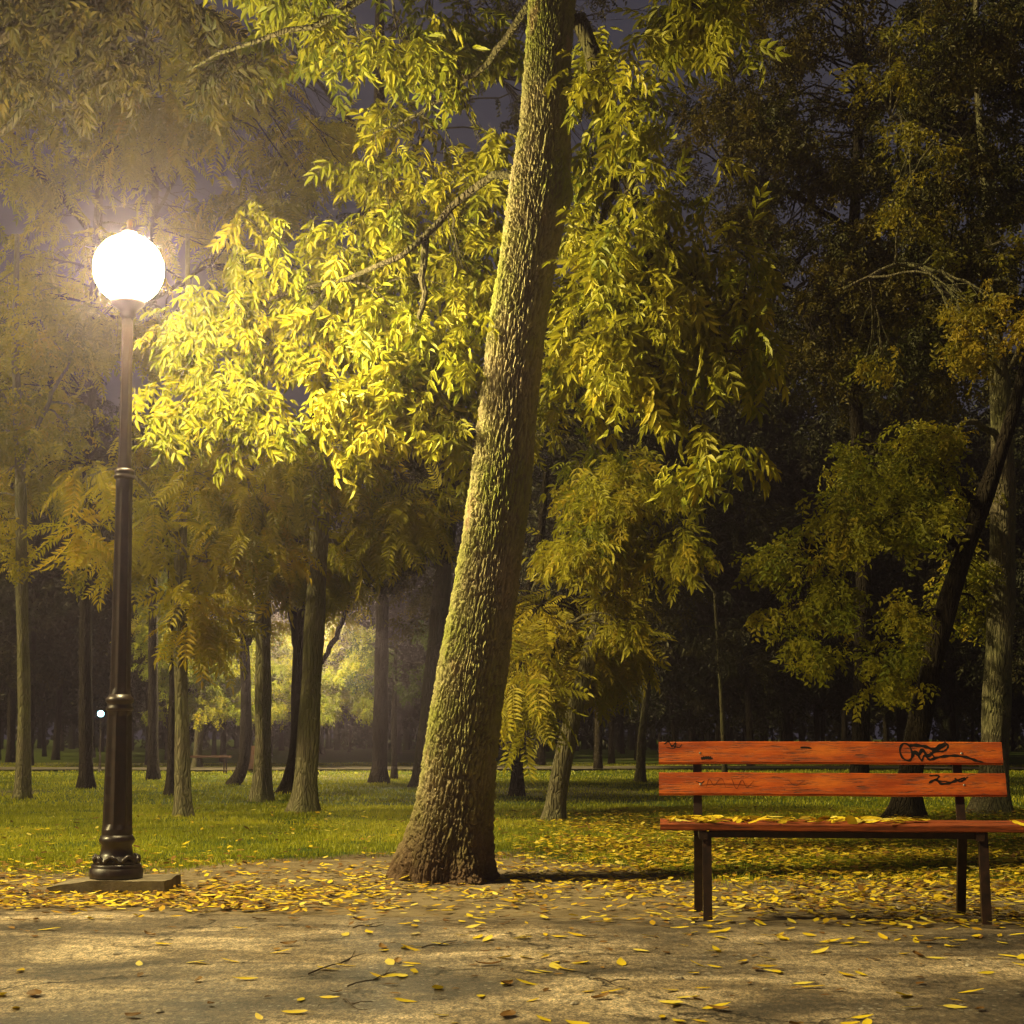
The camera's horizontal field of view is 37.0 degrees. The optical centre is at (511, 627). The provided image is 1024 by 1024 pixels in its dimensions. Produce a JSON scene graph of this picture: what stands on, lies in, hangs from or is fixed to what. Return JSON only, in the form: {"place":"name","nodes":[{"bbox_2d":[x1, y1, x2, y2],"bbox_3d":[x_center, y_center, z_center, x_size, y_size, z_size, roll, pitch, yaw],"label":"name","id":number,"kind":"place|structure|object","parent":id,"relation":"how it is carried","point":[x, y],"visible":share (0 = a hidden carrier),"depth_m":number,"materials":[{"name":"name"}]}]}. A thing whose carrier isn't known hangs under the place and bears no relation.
{"place":"outdoors","nodes":[
{"label":"outdoors","id":0,"kind":"place"},
{"bbox_2d":[0,909,1023,1023],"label":"asphalt path","id":1,"kind":"structure","parent":0,"point":[83,969],"depth_m":6.03,"materials":[{"name":"grey asphalt"}]},
{"bbox_2d":[26,989,41,994],"bbox_3d":[-1.707,1.301,5.468,0.054,0.010,0.143,0,-2,-14],"label":"fallen leaf","id":2,"kind":"object","parent":1,"relation":"on","point":[33,992],"visible":1,"depth_m":5.47,"materials":[{"name":"brown plant"}]},
{"bbox_2d":[282,1009,307,1012],"bbox_3d":[-0.711,1.281,5.114,0.128,0.004,0.040,-2,2,5],"label":"fallen leaf","id":3,"kind":"object","parent":1,"relation":"on","point":[294,1011],"visible":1,"depth_m":5.12,"materials":[{"name":"yellow plant"}]},
{"bbox_2d":[308,951,364,973],"bbox_3d":[-0.690,1.360,6.240,0.085,0.019,0.645,-1,-4,11],"label":"twig","id":4,"kind":"object","parent":1,"relation":"on","point":[348,959],"visible":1,"depth_m":6.16,"materials":[{"name":"brown wood"}]},
{"bbox_2d":[347,967,395,986],"bbox_3d":[-0.509,1.333,5.844,0.076,0.019,0.446,-1,-4,16],"label":"twig","id":5,"kind":"object","parent":1,"relation":"on","point":[376,978],"visible":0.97,"depth_m":5.77,"materials":[{"name":"brown wood"}]},
{"bbox_2d":[500,1009,515,1016],"bbox_3d":[-0.011,1.273,5.062,0.052,0.010,0.138,-2,-3,15],"label":"fallen leaf","id":6,"kind":"object","parent":1,"relation":"on","point":[508,1012],"visible":1,"depth_m":5.06,"materials":[{"name":"brown plant"}]},
{"bbox_2d":[8,907,1022,1001],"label":"leaf scraps","id":7,"kind":"object","parent":1,"relation":"on","point":[142,973],"visible":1,"depth_m":6.66,"materials":[{"name":"yellow plant"}]},
{"bbox_2d":[0,739,1023,924],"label":"ground","id":8,"kind":"structure","parent":0,"point":[423,900],"depth_m":10.08,"materials":[{"name":"plant"}]},
{"bbox_2d":[3,622,54,731],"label":"tree","id":9,"kind":"object","parent":8,"relation":"on","point":[39,709],"visible":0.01,"depth_m":81.19,"materials":[{"name":"green plant"}]},
{"bbox_2d":[0,452,74,759],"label":"tree","id":10,"kind":"object","parent":8,"relation":"on","point":[2,674],"depth_m":57.05,"materials":[{"name":"green plant"}]},
{"bbox_2d":[1,603,107,756],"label":"tree","id":11,"kind":"object","parent":8,"relation":"on","point":[65,718],"visible":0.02,"depth_m":66.20,"materials":[{"name":"green plant"}]},
{"bbox_2d":[0,312,117,761],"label":"tree","id":12,"kind":"object","parent":8,"relation":"on","point":[10,756],"visible":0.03,"depth_m":51.95,"materials":[{"name":"green plant"}]},
{"bbox_2d":[0,234,118,798],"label":"slender tree","id":13,"kind":"object","parent":8,"relation":"on","point":[16,415],"visible":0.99,"depth_m":22.55,"materials":[{"name":"green plant"}]},
{"bbox_2d":[0,388,118,759],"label":"tree","id":14,"kind":"object","parent":8,"relation":"on","point":[58,696],"visible":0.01,"depth_m":56.84,"materials":[{"name":"green plant"}]},
{"bbox_2d":[52,704,99,750],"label":"tree","id":15,"kind":"object","parent":8,"relation":"on","point":[62,743],"visible":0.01,"depth_m":89.27,"materials":[{"name":"brown plant"}]},
{"bbox_2d":[0,318,163,765],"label":"tree","id":16,"kind":"object","parent":8,"relation":"on","point":[54,616],"visible":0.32,"depth_m":45.46,"materials":[{"name":"green plant"}]},
{"bbox_2d":[63,647,110,751],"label":"tree","id":17,"kind":"object","parent":8,"relation":"on","point":[102,732],"visible":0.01,"depth_m":83.60,"materials":[{"name":"brown plant"}]},
{"bbox_2d":[48,566,145,757],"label":"tree","id":18,"kind":"object","parent":8,"relation":"on","point":[95,705],"visible":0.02,"depth_m":62.79,"materials":[{"name":"green plant"}]},
{"bbox_2d":[97,711,103,771],"bbox_3d":[-10.461,2.864,38.895,0.163,1.592,0.163,0,-4,0],"label":"lamp post","id":19,"kind":"object","parent":8,"relation":"on","point":[100,714],"visible":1,"depth_m":38.87,"materials":[{"name":"metal"}]},
{"bbox_2d":[46,219,180,893],"bbox_3d":[-2.403,-0.449,9.428,0.702,4.210,0.478,0,-4,0],"label":"lamp post","id":20,"kind":"object","parent":8,"relation":"on","point":[128,268],"visible":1,"depth_m":9.33,"materials":[{"name":"metal"}]},
{"bbox_2d":[63,35,190,779],"bbox_3d":[-8.052,-5.013,34.012,3.861,16.792,1.532,0,-4,0],"label":"bare tree","id":21,"kind":"object","parent":8,"relation":"on","point":[153,772],"visible":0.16,"depth_m":32.95,"materials":[{"name":"brown plant"}]},
{"bbox_2d":[95,711,164,750],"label":"tree","id":22,"kind":"object","parent":8,"relation":"on","point":[134,726],"depth_m":90.35,"materials":[{"name":"brown plant"}]},
{"bbox_2d":[28,397,234,764],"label":"tree","id":23,"kind":"object","parent":8,"relation":"on","point":[101,678],"visible":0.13,"depth_m":46.23,"materials":[{"name":"green plant"}]},
{"bbox_2d":[0,0,297,142],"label":"tall tree","id":24,"kind":"object","parent":8,"relation":"on","point":[63,27],"visible":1,"depth_m":12.06,"materials":[{"name":"green plant"}]},
{"bbox_2d":[98,440,212,795],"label":"dark tree","id":25,"kind":"object","parent":8,"relation":"on","point":[169,786],"visible":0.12,"depth_m":23.89,"materials":[{"name":"brown plant"}]},
{"bbox_2d":[91,416,219,759],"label":"tree","id":26,"kind":"object","parent":8,"relation":"on","point":[166,732],"visible":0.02,"depth_m":57.46,"materials":[{"name":"green plant"}]},
{"bbox_2d":[109,646,228,739],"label":"tree","id":27,"kind":"object","parent":8,"relation":"on","point":[190,727],"visible":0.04,"depth_m":72.06,"materials":[{"name":"green plant"}]},
{"bbox_2d":[21,234,337,816],"bbox_3d":[-3.893,-1.193,17.673,3.719,6.804,3.070,0,-4,0],"label":"slim tree","id":28,"kind":"object","parent":8,"relation":"on","point":[241,502],"visible":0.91,"depth_m":17.27,"materials":[{"name":"green plant"}]},
{"bbox_2d":[0,0,413,788],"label":"tall tree","id":29,"kind":"object","parent":8,"relation":"on","point":[164,122],"visible":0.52,"depth_m":26.41,"materials":[{"name":"green plant"}]},
{"bbox_2d":[160,614,254,755],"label":"tree","id":30,"kind":"object","parent":8,"relation":"on","point":[214,750],"depth_m":66.20,"materials":[{"name":"brown plant"}]},
{"bbox_2d":[190,756,231,773],"bbox_3d":[-7.497,3.366,37.356,1.240,0.481,0.360,0,-4,0],"label":"bench","id":31,"kind":"object","parent":8,"relation":"on","point":[224,769],"visible":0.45,"depth_m":37.19,"materials":[{"name":"orange wood"}]},
{"bbox_2d":[136,365,287,761],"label":"tree","id":32,"kind":"object","parent":8,"relation":"on","point":[223,742],"visible":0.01,"depth_m":53.27,"materials":[{"name":"green plant"}]},
{"bbox_2d":[110,565,375,766],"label":"lit tree","id":33,"kind":"object","parent":8,"relation":"on","point":[218,701],"visible":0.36,"depth_m":40.21,"materials":[{"name":"green plant"}]},
{"bbox_2d":[248,746,254,772],"bbox_3d":[-6.402,3.276,37.864,0.380,0.690,0.380,0,-4,0],"label":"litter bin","id":34,"kind":"object","parent":8,"relation":"on","point":[251,764],"visible":0.3,"depth_m":37.70,"materials":[{"name":"wood"}]},
{"bbox_2d":[233,616,290,736],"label":"tree","id":35,"kind":"object","parent":8,"relation":"on","point":[289,722],"depth_m":76.79,"materials":[{"name":"green plant"}]},
{"bbox_2d":[138,312,410,801],"bbox_3d":[-3.459,-1.013,21.654,4.012,6.994,3.624,0,-4,0],"label":"straight tree","id":36,"kind":"object","parent":8,"relation":"on","point":[262,781],"visible":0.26,"depth_m":21.33,"materials":[{"name":"green plant"}]},
{"bbox_2d":[278,720,284,749],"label":"tree","id":37,"kind":"object","parent":8,"relation":"on","point":[281,743],"depth_m":90.94,"materials":[{"name":"brown plant"}]},
{"bbox_2d":[187,568,377,784],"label":"bent tree","id":38,"kind":"object","parent":8,"relation":"on","point":[238,775],"visible":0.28,"depth_m":28.91,"materials":[{"name":"brown plant"}]},
{"bbox_2d":[227,538,375,756],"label":"tree","id":39,"kind":"object","parent":8,"relation":"on","point":[272,731],"depth_m":62.81,"materials":[{"name":"green plant"}]},
{"bbox_2d":[229,523,408,732],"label":"tree","id":40,"kind":"object","parent":8,"relation":"on","point":[334,661],"visible":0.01,"depth_m":62.77,"materials":[{"name":"green plant"}]},
{"bbox_2d":[320,509,369,753],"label":"tree","id":41,"kind":"object","parent":8,"relation":"on","point":[322,749],"visible":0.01,"depth_m":73.27,"materials":[{"name":"green plant"}]},
{"bbox_2d":[331,713,372,751],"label":"tree","id":42,"kind":"object","parent":8,"relation":"on","point":[364,728],"visible":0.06,"depth_m":82.68,"materials":[{"name":"green plant"}]},
{"bbox_2d":[251,391,467,793],"bbox_3d":[-2.690,-0.513,25.301,4.215,6.581,3.063,0,-4,0],"label":"forked tree","id":43,"kind":"object","parent":8,"relation":"on","point":[287,780],"visible":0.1,"depth_m":24.47,"materials":[{"name":"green plant"}]},
{"bbox_2d":[256,278,466,813],"bbox_3d":[-1.653,-1.024,18.649,3.071,6.628,2.953,0,-4,0],"label":"tree","id":44,"kind":"object","parent":8,"relation":"on","point":[413,521],"visible":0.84,"depth_m":18.33,"materials":[{"name":"green plant"}]},
{"bbox_2d":[335,557,429,729],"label":"tree","id":45,"kind":"object","parent":8,"relation":"on","point":[392,611],"visible":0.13,"depth_m":61.25,"materials":[{"name":"green plant"}]},
{"bbox_2d":[340,620,428,778],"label":"shrubby tree","id":46,"kind":"object","parent":8,"relation":"on","point":[394,661],"visible":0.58,"depth_m":33.89,"materials":[{"name":"green plant"}]},
{"bbox_2d":[353,646,420,732],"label":"tree","id":47,"kind":"object","parent":8,"relation":"on","point":[414,722],"visible":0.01,"depth_m":88.45,"materials":[{"name":"green plant"}]},
{"bbox_2d":[328,214,463,787],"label":"shadowed tree","id":48,"kind":"object","parent":8,"relation":"on","point":[436,608],"visible":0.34,"depth_m":27.00,"materials":[{"name":"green plant"}]},
{"bbox_2d":[357,488,457,753],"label":"tree","id":49,"kind":"object","parent":8,"relation":"on","point":[399,745],"visible":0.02,"depth_m":75.07,"materials":[{"name":"green plant"}]},
{"bbox_2d":[349,444,468,686],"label":"tree","id":50,"kind":"object","parent":8,"relation":"on","point":[459,534],"visible":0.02,"depth_m":69.67,"materials":[{"name":"green plant"}]},
{"bbox_2d":[388,534,461,724],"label":"tree","id":51,"kind":"object","parent":8,"relation":"on","point":[415,712],"visible":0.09,"depth_m":63.09,"materials":[{"name":"green plant"}]},
{"bbox_2d":[132,0,794,884],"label":"leaning tree","id":52,"kind":"object","parent":8,"relation":"on","point":[418,376],"visible":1,"depth_m":10.18,"materials":[{"name":"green plant"}]},
{"bbox_2d":[0,802,1023,887],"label":"grass","id":53,"kind":"structure","parent":8,"relation":"on","point":[263,827],"depth_m":13.76,"materials":[{"name":"green plant"}]},
{"bbox_2d":[0,805,1023,935],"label":"fallen leaves","id":54,"kind":"object","parent":8,"relation":"on","point":[939,897],"depth_m":9.91,"materials":[{"name":"yellow plant"}]},
{"bbox_2d":[1,502,1023,749],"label":"wood","id":55,"kind":"object","parent":8,"relation":"on","point":[335,738],"visible":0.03,"depth_m":100.95,"materials":[{"name":"green plant"}]},
{"bbox_2d":[432,303,612,764],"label":"tree","id":56,"kind":"object","parent":8,"relation":"on","point":[540,759],"visible":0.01,"depth_m":47.54,"materials":[{"name":"green plant"}]},
{"bbox_2d":[272,0,803,782],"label":"tall tree","id":57,"kind":"object","parent":8,"relation":"on","point":[378,772],"visible":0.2,"depth_m":29.90,"materials":[{"name":"green plant"}]},
{"bbox_2d":[520,585,594,759],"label":"tree","id":58,"kind":"object","parent":8,"relation":"on","point":[593,720],"depth_m":58.19,"materials":[{"name":"brown plant"}]},
{"bbox_2d":[499,468,677,795],"bbox_3d":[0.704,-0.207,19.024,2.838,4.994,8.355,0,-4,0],"label":"fronded tree","id":59,"kind":"object","parent":8,"relation":"on","point":[537,690],"visible":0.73,"depth_m":16.86,"materials":[{"name":"green plant"}]},
{"bbox_2d":[460,312,747,769],"bbox_3d":[2.283,-2.800,40.681,8.007,13.331,7.325,-4,-5,41],"label":"tree","id":60,"kind":"object","parent":8,"relation":"on","point":[679,650],"visible":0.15,"depth_m":39.46,"materials":[{"name":"green plant"}]},
{"bbox_2d":[579,700,630,738],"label":"tree","id":61,"kind":"object","parent":8,"relation":"on","point":[587,725],"depth_m":75.63,"materials":[{"name":"green plant"}]},
{"bbox_2d":[605,716,632,753],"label":"tree","id":62,"kind":"object","parent":8,"relation":"on","point":[622,749],"visible":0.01,"depth_m":75.21,"materials":[{"name":"brown plant"}]},
{"bbox_2d":[582,714,657,751],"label":"tree","id":63,"kind":"object","parent":8,"relation":"on","point":[632,728],"visible":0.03,"depth_m":82.04,"materials":[{"name":"green plant"}]},
{"bbox_2d":[521,379,722,821],"bbox_3d":[1.066,-0.554,16.565,2.248,5.482,4.598,0,-4,0],"label":"tilted tree","id":64,"kind":"object","parent":8,"relation":"on","point":[603,505],"visible":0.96,"depth_m":15.90,"materials":[{"name":"green plant"}]},
{"bbox_2d":[530,404,728,763],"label":"tree","id":65,"kind":"object","parent":8,"relation":"on","point":[611,754],"visible":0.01,"depth_m":48.49,"materials":[{"name":"brown plant"}]},
{"bbox_2d":[618,545,713,782],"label":"thin tree","id":66,"kind":"object","parent":8,"relation":"on","point":[640,773],"visible":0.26,"depth_m":29.78,"materials":[{"name":"green plant"}]},
{"bbox_2d":[654,708,677,751],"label":"tree","id":67,"kind":"object","parent":8,"relation":"on","point":[659,736],"depth_m":79.77,"materials":[{"name":"brown plant"}]},
{"bbox_2d":[624,698,713,740],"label":"tree","id":68,"kind":"object","parent":8,"relation":"on","point":[652,715],"depth_m":68.09,"materials":[{"name":"green plant"}]},
{"bbox_2d":[634,541,737,759],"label":"tree","id":69,"kind":"object","parent":8,"relation":"on","point":[636,736],"depth_m":57.09,"materials":[{"name":"green plant"}]},
{"bbox_2d":[609,526,766,764],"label":"tree","id":70,"kind":"object","parent":8,"relation":"on","point":[706,701],"visible":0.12,"depth_m":46.72,"materials":[{"name":"green plant"}]},
{"bbox_2d":[666,340,774,741],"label":"tree","id":71,"kind":"object","parent":8,"relation":"on","point":[692,737],"depth_m":56.25,"materials":[{"name":"brown plant"}]},
{"bbox_2d":[665,558,786,771],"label":"sapling","id":72,"kind":"object","parent":8,"relation":"on","point":[729,662],"visible":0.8,"depth_m":31.91,"materials":[{"name":"green plant"}]},
{"bbox_2d":[636,325,846,765],"bbox_3d":[6.458,-2.377,44.251,7.114,12.948,7.778,-2,-5,31],"label":"tree","id":73,"kind":"object","parent":8,"relation":"on","point":[742,611],"visible":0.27,"depth_m":43.57,"materials":[{"name":"green plant"}]},
{"bbox_2d":[730,566,794,740],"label":"tree","id":74,"kind":"object","parent":8,"relation":"on","point":[744,732],"visible":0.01,"depth_m":74.95,"materials":[{"name":"green plant"}]},
{"bbox_2d":[680,346,854,740],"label":"tree","id":75,"kind":"object","parent":8,"relation":"on","point":[718,734],"visible":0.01,"depth_m":50.78,"materials":[{"name":"green plant"}]},
{"bbox_2d":[752,703,806,741],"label":"tree","id":76,"kind":"object","parent":8,"relation":"on","point":[787,731],"depth_m":74.95,"materials":[{"name":"brown plant"}]},
{"bbox_2d":[728,544,841,741],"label":"tree","id":77,"kind":"object","parent":8,"relation":"on","point":[766,738],"visible":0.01,"depth_m":59.49,"materials":[{"name":"green plant"}]},
{"bbox_2d":[695,430,899,741],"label":"tree","id":78,"kind":"object","parent":8,"relation":"on","point":[839,697],"visible":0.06,"depth_m":47.24,"materials":[{"name":"green plant"}]},
{"bbox_2d":[789,704,820,741],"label":"tree","id":79,"kind":"object","parent":8,"relation":"on","point":[791,738],"depth_m":82.48,"materials":[{"name":"brown plant"}]},
{"bbox_2d":[733,458,890,740],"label":"tree","id":80,"kind":"object","parent":8,"relation":"on","point":[817,716],"visible":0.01,"depth_m":61.21,"materials":[{"name":"green plant"}]},
{"bbox_2d":[797,701,849,740],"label":"tree","id":81,"kind":"object","parent":8,"relation":"on","point":[808,708],"depth_m":81.50,"materials":[{"name":"brown plant"}]},
{"bbox_2d":[658,0,1005,772],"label":"tall tree","id":82,"kind":"object","parent":8,"relation":"on","point":[770,138],"visible":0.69,"depth_m":24.06,"materials":[{"name":"green plant"}]},
{"bbox_2d":[659,741,1023,924],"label":"park bench","id":83,"kind":"object","parent":8,"relation":"on","point":[697,783],"visible":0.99,"depth_m":8.07,"materials":[{"name":"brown wood"}]},
{"bbox_2d":[664,815,1022,822],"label":"fallen leaves","id":84,"kind":"object","parent":83,"relation":"on","point":[824,818],"visible":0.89,"depth_m":7.90,"materials":[{"name":"yellow plant"}]},
{"bbox_2d":[844,812,857,823],"bbox_3d":[1.701,0.965,7.681,0.170,0.045,0.008,45,2,-38],"label":"fallen leaf","id":85,"kind":"object","parent":83,"relation":"on","point":[851,819],"visible":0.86,"depth_m":7.68,"materials":[{"name":"yellow plant"}]},
{"bbox_2d":[786,405,913,740],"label":"tree","id":86,"kind":"object","parent":8,"relation":"on","point":[844,724],"visible":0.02,"depth_m":68.82,"materials":[{"name":"green plant"}]},
{"bbox_2d":[728,349,1023,818],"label":"slanted tree","id":87,"kind":"object","parent":8,"relation":"on","point":[906,515],"visible":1,"depth_m":16.29,"materials":[{"name":"green plant"}]},
{"bbox_2d":[730,228,1023,698],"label":"tree","id":88,"kind":"object","parent":8,"relation":"on","point":[813,450],"visible":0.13,"depth_m":41.59,"materials":[{"name":"green plant"}]},
{"bbox_2d":[846,573,912,741],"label":"tree","id":89,"kind":"object","parent":8,"relation":"on","point":[885,729],"depth_m":67.54,"materials":[{"name":"green plant"}]},
{"bbox_2d":[870,703,893,736],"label":"tree","id":90,"kind":"object","parent":8,"relation":"on","point":[875,713],"visible":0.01,"depth_m":89.11,"materials":[{"name":"green plant"}]},
{"bbox_2d":[833,432,966,741],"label":"tree","id":91,"kind":"object","parent":8,"relation":"on","point":[898,715],"visible":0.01,"depth_m":58.33,"materials":[{"name":"green plant"}]},
{"bbox_2d":[841,389,972,741],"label":"tree","id":92,"kind":"object","parent":8,"relation":"on","point":[903,712],"visible":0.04,"depth_m":53.18,"materials":[{"name":"green plant"}]},
{"bbox_2d":[845,573,981,733],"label":"tree","id":93,"kind":"object","parent":8,"relation":"on","point":[958,707],"visible":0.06,"depth_m":67.56,"materials":[{"name":"green plant"}]},
{"bbox_2d":[829,0,1023,814],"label":"pale tree","id":94,"kind":"object","parent":8,"relation":"on","point":[996,709],"visible":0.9,"depth_m":18.11,"materials":[{"name":"green plant"}]},
{"bbox_2d":[840,396,1023,765],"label":"tree","id":95,"kind":"object","parent":8,"relation":"on","point":[951,665],"visible":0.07,"depth_m":45.82,"materials":[{"name":"green plant"}]},
{"bbox_2d":[847,0,1023,407],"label":"tall tree","id":96,"kind":"object","parent":8,"relation":"on","point":[996,56],"visible":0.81,"depth_m":18.82,"materials":[{"name":"green plant"}]},
{"bbox_2d":[885,445,1023,721],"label":"tree","id":97,"kind":"object","parent":8,"relation":"on","point":[914,592],"visible":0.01,"depth_m":59.68,"materials":[{"name":"green plant"}]},
{"bbox_2d":[901,368,1023,698],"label":"tree","id":98,"kind":"object","parent":8,"relation":"on","point":[977,664],"visible":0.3,"depth_m":39.98,"materials":[{"name":"green plant"}]},
{"bbox_2d":[907,348,1023,696],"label":"tree","id":99,"kind":"object","parent":8,"relation":"on","point":[978,405],"visible":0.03,"depth_m":48.82,"materials":[{"name":"green plant"}]},
{"bbox_2d":[979,541,1023,715],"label":"tree","id":100,"kind":"object","parent":8,"relation":"on","point":[1014,700],"visible":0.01,"depth_m":59.27,"materials":[{"name":"green plant"}]},
{"bbox_2d":[0,762,1023,815],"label":"grass","id":101,"kind":"structure","parent":0,"point":[331,786],"depth_m":24.74,"materials":[{"name":"green plant"}]},
{"bbox_2d":[0,766,1023,769],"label":"gravel path","id":102,"kind":"structure","parent":0,"point":[369,767],"depth_m":40.64,"materials":[{"name":"grey gravel"}]},
{"bbox_2d":[0,0,1023,739],"label":"sky","id":103,"kind":"structure","parent":0,"point":[485,110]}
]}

